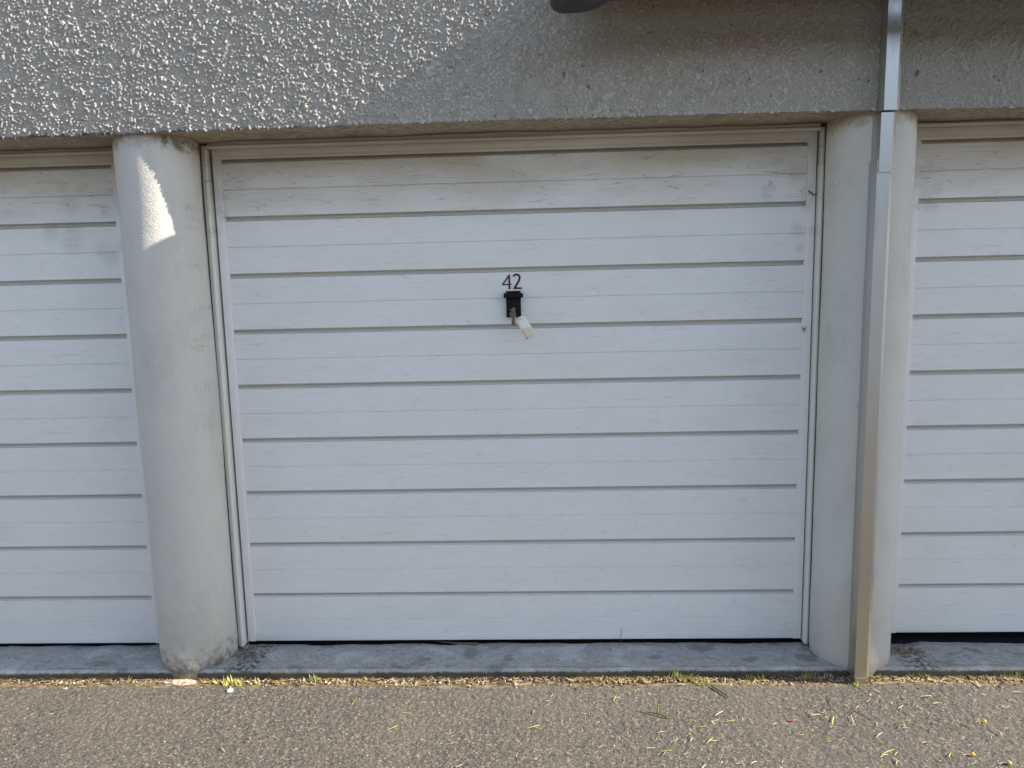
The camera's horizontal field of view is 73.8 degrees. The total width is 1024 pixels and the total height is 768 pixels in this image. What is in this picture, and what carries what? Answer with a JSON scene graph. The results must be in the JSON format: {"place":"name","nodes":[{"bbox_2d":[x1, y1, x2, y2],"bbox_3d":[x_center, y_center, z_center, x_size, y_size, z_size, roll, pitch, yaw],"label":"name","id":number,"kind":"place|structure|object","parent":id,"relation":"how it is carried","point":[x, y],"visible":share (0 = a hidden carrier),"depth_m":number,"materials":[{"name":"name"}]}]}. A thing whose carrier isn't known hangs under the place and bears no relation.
{"place":"outdoors","nodes":[
{"label":"outdoors","id":0,"kind":"place"},
{"bbox_2d":[0,677,1023,767],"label":"ground","id":1,"kind":"structure","parent":0,"point":[125,733],"depth_m":2.26,"materials":[{"name":"grey asphalt"}]},
{"bbox_2d":[0,644,172,680],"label":"kerb","id":2,"kind":"structure","parent":1,"relation":"on","point":[143,660],"depth_m":2.65,"materials":[{"name":"concrete"}]},
{"bbox_2d":[163,679,196,684],"bbox_3d":[-1.242,1.113,2.552,0.136,0.016,0.038,-1,7,2],"label":"mortar lump","id":3,"kind":"object","parent":1,"relation":"on","point":[179,681],"visible":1,"depth_m":2.54,"materials":[{"name":"beige concrete"}]},
{"bbox_2d":[211,674,237,685],"bbox_3d":[-1.073,1.098,2.542,0.106,0.038,0.064,2,8,22],"label":"grass tuft","id":4,"kind":"object","parent":1,"relation":"on","point":[225,681],"visible":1,"depth_m":2.54,"materials":[{"name":"yellow"}]},
{"bbox_2d":[227,679,243,685],"bbox_3d":[-1.019,1.104,2.526,0.086,0.028,0.050,4,9,36],"label":"grass tuft","id":5,"kind":"object","parent":1,"relation":"on","point":[240,682],"visible":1,"depth_m":2.53,"materials":[{"name":"yellow"}]},
{"bbox_2d":[309,673,320,681],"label":"grass tuft","id":6,"kind":"object","parent":1,"relation":"on","point":[315,679],"visible":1,"depth_m":2.55,"materials":[{"name":"yellow"}]},
{"bbox_2d":[0,674,1023,687],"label":"dry grass debris","id":7,"kind":"object","parent":1,"relation":"on","point":[602,678],"visible":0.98,"depth_m":2.51,"materials":[{"name":"beige plant"}]},
{"bbox_2d":[0,676,1023,689],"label":"grit","id":8,"kind":"object","parent":1,"relation":"on","point":[488,681],"visible":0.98,"depth_m":2.51,"materials":[{"name":"gravel"}]},
{"bbox_2d":[196,642,850,679],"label":"kerb","id":9,"kind":"structure","parent":1,"relation":"on","point":[527,660],"depth_m":2.59,"materials":[{"name":"concrete"}]},
{"bbox_2d":[436,640,477,644],"bbox_3d":[-0.221,1.030,2.728,0.176,0.014,0.011,0,7,11],"label":"twig","id":10,"kind":"object","parent":9,"relation":"on","point":[470,643],"visible":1,"depth_m":2.72,"materials":[{"name":"brown wood"}]},
{"bbox_2d":[646,699,674,717],"bbox_3d":[0.501,1.087,2.293,0.096,0.046,0.026,2,8,24],"label":"green cutting","id":11,"kind":"object","parent":1,"relation":"on","point":[659,713],"visible":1,"depth_m":2.29,"materials":[{"name":"green plant"}]},
{"bbox_2d":[667,667,681,678],"bbox_3d":[0.600,1.058,2.502,0.070,0.052,0.062,2,8,22],"label":"grass tuft","id":12,"kind":"object","parent":1,"relation":"on","point":[674,675],"visible":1,"depth_m":2.51,"materials":[{"name":"green plant"}]},
{"bbox_2d":[682,673,698,679],"bbox_3d":[0.654,1.064,2.505,0.058,0.037,0.066,-6,9,-33],"label":"grass tuft","id":13,"kind":"object","parent":1,"relation":"on","point":[690,676],"visible":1,"depth_m":2.50,"materials":[{"name":"green"}]},
{"bbox_2d":[689,677,709,685],"bbox_3d":[0.678,1.073,2.477,0.093,0.025,0.055,-1,7,2],"label":"grass tuft","id":14,"kind":"object","parent":1,"relation":"on","point":[708,681],"visible":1,"depth_m":2.48,"materials":[{"name":"yellow"}]},
{"bbox_2d":[390,687,1018,767],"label":"tiny clippings","id":15,"kind":"object","parent":1,"relation":"on","point":[734,720],"visible":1,"depth_m":2.20,"materials":[{"name":"plant"}]},
{"bbox_2d":[874,642,1023,677],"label":"kerb","id":16,"kind":"structure","parent":1,"relation":"on","point":[984,660],"depth_m":2.53,"materials":[{"name":"concrete"}]},
{"bbox_2d":[890,644,925,654],"bbox_3d":[1.486,1.003,2.594,0.181,0.032,0.068,0,7,9],"label":"weed","id":17,"kind":"object","parent":16,"relation":"on","point":[897,650],"visible":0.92,"depth_m":2.58,"materials":[{"name":"brown plant"}]},
{"bbox_2d":[1004,666,1021,680],"bbox_3d":[1.820,1.041,2.458,0.079,0.041,0.101,6,10,43],"label":"grass tuft","id":18,"kind":"object","parent":1,"relation":"on","point":[1015,673],"visible":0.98,"depth_m":2.46,"materials":[{"name":"green plant"}]},
{"bbox_2d":[0,632,1023,646],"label":"garage floor","id":19,"kind":"structure","parent":0,"point":[968,637],"depth_m":2.76,"materials":[{"name":"black concrete"}]},
{"bbox_2d":[112,134,238,678],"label":"pillar","id":20,"kind":"structure","parent":19,"relation":"on","point":[162,228],"depth_m":2.46,"materials":[{"name":"grey concrete"}]},
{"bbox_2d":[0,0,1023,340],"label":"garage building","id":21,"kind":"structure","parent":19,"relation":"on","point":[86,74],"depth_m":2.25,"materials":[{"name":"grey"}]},
{"bbox_2d":[0,148,112,157],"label":"door frame","id":22,"kind":"object","parent":21,"relation":"attached to","point":[57,152],"visible":0.02,"depth_m":2.50,"materials":[{"name":"white metal"}]},
{"bbox_2d":[0,154,158,642],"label":"garage door","id":23,"kind":"structure","parent":22,"relation":"attached to","point":[75,561],"depth_m":2.66,"materials":[{"name":"white metal"}]},
{"bbox_2d":[199,124,826,647],"bbox_3d":[0.008,0.064,2.588,2.262,1.956,0.066,-1,7,2],"label":"door frame","id":24,"kind":"object","parent":21,"relation":"attached to","point":[207,182],"visible":0.89,"depth_m":2.51,"materials":[{"name":"white metal"}]},
{"bbox_2d":[211,131,816,640],"bbox_3d":[0.013,0.064,2.589,2.191,1.918,0.064,-1,7,2],"label":"garage door","id":25,"kind":"structure","parent":24,"relation":"attached to","point":[601,461],"depth_m":2.58,"materials":[{"name":"white metal"}]},
{"bbox_2d":[847,0,903,684],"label":"downpipe","id":26,"kind":"object","parent":21,"relation":"attached to","point":[881,165],"visible":1,"depth_m":2.29,"materials":[{"name":"metal"}]},
{"bbox_2d":[917,119,1023,127],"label":"door frame","id":27,"kind":"object","parent":21,"relation":"attached to","point":[975,123],"visible":0.03,"depth_m":2.38,"materials":[{"name":"white metal"}]},
{"bbox_2d":[891,124,1023,632],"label":"garage door","id":28,"kind":"structure","parent":27,"relation":"attached to","point":[959,556],"depth_m":2.53,"materials":[{"name":"white metal"}]},
{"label":"eaves","id":29,"kind":"object","parent":21,"relation":"attached to","visible":0},
{"bbox_2d":[550,0,622,13],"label":"gutter","id":30,"kind":"object","parent":29,"relation":"attached to","point":[568,6],"visible":1,"depth_m":1.98,"materials":[{"name":"grey metal"}]},
{"bbox_2d":[809,110,917,675],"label":"pillar","id":31,"kind":"structure","parent":19,"relation":"on","point":[848,149],"depth_m":2.39,"materials":[{"name":"grey concrete"}]},
{"bbox_2d":[7,687,1018,767],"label":"loose stones","id":32,"kind":"object","parent":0,"point":[538,722],"visible":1,"depth_m":2.24,"materials":[{"name":"grey stone"}]},
{"label":"key","id":33,"kind":"object","parent":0,"visible":0},
{"bbox_2d":[510,311,515,324],"bbox_3d":[0.003,-0.241,2.500,0.022,0.053,0.002,1,7,2],"label":"spare key","id":34,"kind":"object","parent":33,"relation":"hanging from","point":[513,315],"visible":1,"depth_m":2.50,"materials":[{"name":"silver metal"}]},
{"bbox_3d":[0.011,-0.255,2.500,0.039,0.036,0.012,-1,7,2],"label":"key wire","id":35,"kind":"object","parent":33,"relation":"attached to","visible":0},
{"bbox_2d":[516,315,534,339],"bbox_3d":[0.050,-0.207,2.506,0.069,0.090,0.016,-1,7,2],"label":"key tag","id":36,"kind":"object","parent":35,"relation":"hanging from","point":[524,325],"visible":1,"depth_m":2.50,"materials":[{"name":"white plastic"}]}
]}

